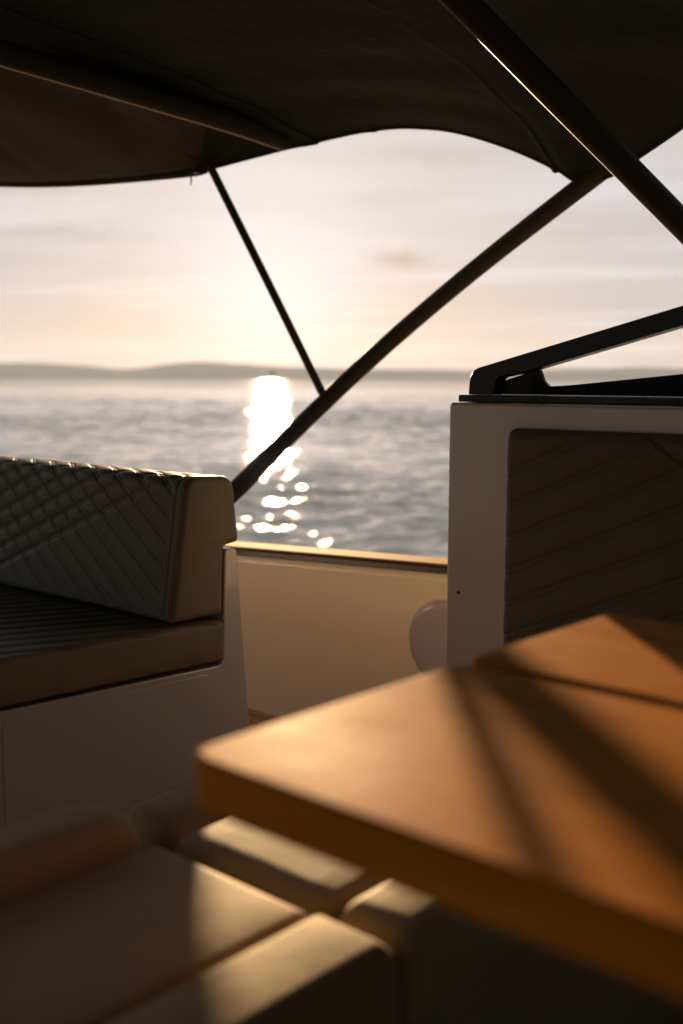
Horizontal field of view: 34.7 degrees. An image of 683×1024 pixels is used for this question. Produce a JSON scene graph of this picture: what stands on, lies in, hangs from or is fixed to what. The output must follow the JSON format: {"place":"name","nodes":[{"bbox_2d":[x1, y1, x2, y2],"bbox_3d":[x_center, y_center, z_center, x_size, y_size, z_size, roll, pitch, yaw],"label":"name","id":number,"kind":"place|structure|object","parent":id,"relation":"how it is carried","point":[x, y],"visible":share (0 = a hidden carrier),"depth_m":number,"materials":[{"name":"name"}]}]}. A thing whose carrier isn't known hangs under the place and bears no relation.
{"place":"outdoors","nodes":[
{"label":"outdoors","id":0,"kind":"place"},
{"bbox_2d":[248,708,286,731],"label":"deck","id":1,"kind":"structure","parent":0,"point":[258,719],"depth_m":3.37,"materials":[{"name":"brown wood"}]},
{"bbox_2d":[0,456,249,827],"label":"sofa","id":2,"kind":"object","parent":1,"relation":"on","point":[123,690],"visible":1,"depth_m":2.25,"materials":[{"name":"grey"}]},
{"bbox_2d":[2,675,211,825],"bbox_3d":[-0.447,0.465,2.139,0.021,0.230,0.490,6,9,41],"label":"locker door","id":3,"kind":"structure","parent":2,"relation":"in","point":[115,751],"depth_m":2.12,"materials":[{"name":"grey"}]},
{"bbox_2d":[224,541,447,719],"bbox_3d":[0.866,0.961,2.457,8.600,1.991,0.323,6,9,41],"label":"bulwark","id":4,"kind":"object","parent":1,"relation":"attached to","point":[323,628],"visible":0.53,"depth_m":3.21,"materials":[{"name":"beige plastic"}]},
{"bbox_2d":[0,0,682,503],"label":"bimini top","id":5,"kind":"object","parent":4,"relation":"attached to","point":[584,96],"visible":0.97,"depth_m":2.70,"materials":[{"name":"brown fabric"}]},
{"bbox_2d":[196,614,682,1002],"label":"table","id":6,"kind":"object","parent":1,"relation":"on","point":[530,790],"visible":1,"depth_m":0.68,"materials":[{"name":"brown wood"}]},
{"bbox_2d":[399,943,682,1023],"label":"lounge base","id":7,"kind":"object","parent":1,"relation":"on","point":[531,983],"visible":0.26,"depth_m":1.15,"materials":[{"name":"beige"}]},
{"bbox_2d":[0,802,139,906],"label":"bolster","id":8,"kind":"object","parent":7,"relation":"on","point":[48,850],"visible":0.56,"depth_m":1.09,"materials":[{"name":"beige leather"}]},
{"bbox_2d":[0,847,308,1023],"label":"seat cushion","id":9,"kind":"object","parent":7,"relation":"on","point":[111,942],"visible":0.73,"depth_m":0.96,"materials":[{"name":"beige leather"}]},
{"bbox_2d":[127,783,223,852],"bbox_3d":[-0.009,0.351,1.454,0.096,0.082,0.640,6,9,41],"label":"bolster","id":10,"kind":"object","parent":7,"relation":"on","point":[171,821],"visible":0.06,"depth_m":1.23,"materials":[{"name":"beige leather"}]},
{"bbox_2d":[110,916,399,1023],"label":"front bolster","id":11,"kind":"object","parent":7,"relation":"on","point":[318,970],"visible":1,"depth_m":0.89,"materials":[{"name":"beige leather"}]},
{"bbox_2d":[174,820,383,922],"bbox_3d":[0.114,0.367,1.336,0.229,0.079,0.654,6,9,41],"label":"bolster","id":12,"kind":"object","parent":7,"relation":"on","point":[309,885],"visible":0.07,"depth_m":1.10,"materials":[{"name":"beige leather"}]},
{"bbox_2d":[339,884,531,1021],"bbox_3d":[0.240,0.380,1.224,0.102,0.082,0.654,6,9,41],"label":"front bolster","id":13,"kind":"object","parent":7,"relation":"on","point":[442,955],"visible":0.27,"depth_m":0.99,"materials":[{"name":"beige leather"}]},
{"bbox_2d":[446,402,682,667],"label":"console","id":14,"kind":"object","parent":1,"relation":"on","point":[561,516],"visible":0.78,"depth_m":1.97,"materials":[{"name":"plastic"}]},
{"bbox_2d":[459,306,682,405],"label":"grab rail","id":15,"kind":"object","parent":14,"relation":"on","point":[491,383],"visible":1,"depth_m":2.05,"materials":[{"name":"black metal"}]},
{"bbox_2d":[0,379,596,557],"bbox_3d":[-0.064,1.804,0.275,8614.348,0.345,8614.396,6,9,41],"label":"water","id":16,"kind":"structure","parent":0,"point":[361,465],"depth_m":31.46,"materials":[{"name":"grey liquid"}]},
{"bbox_2d":[268,368,276,380],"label":"sailboat","id":17,"kind":"object","parent":16,"relation":"on","point":[272,375],"visible":0.99,"depth_m":1499.51,"materials":[{"name":"grey paint"}]},
{"bbox_2d":[0,362,682,381],"bbox_3d":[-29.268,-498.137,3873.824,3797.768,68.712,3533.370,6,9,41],"label":"hills","id":18,"kind":"structure","parent":0,"point":[203,371],"depth_m":3797.11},
{"bbox_2d":[0,129,682,369],"label":"sky","id":19,"kind":"structure","parent":0,"point":[351,234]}
]}

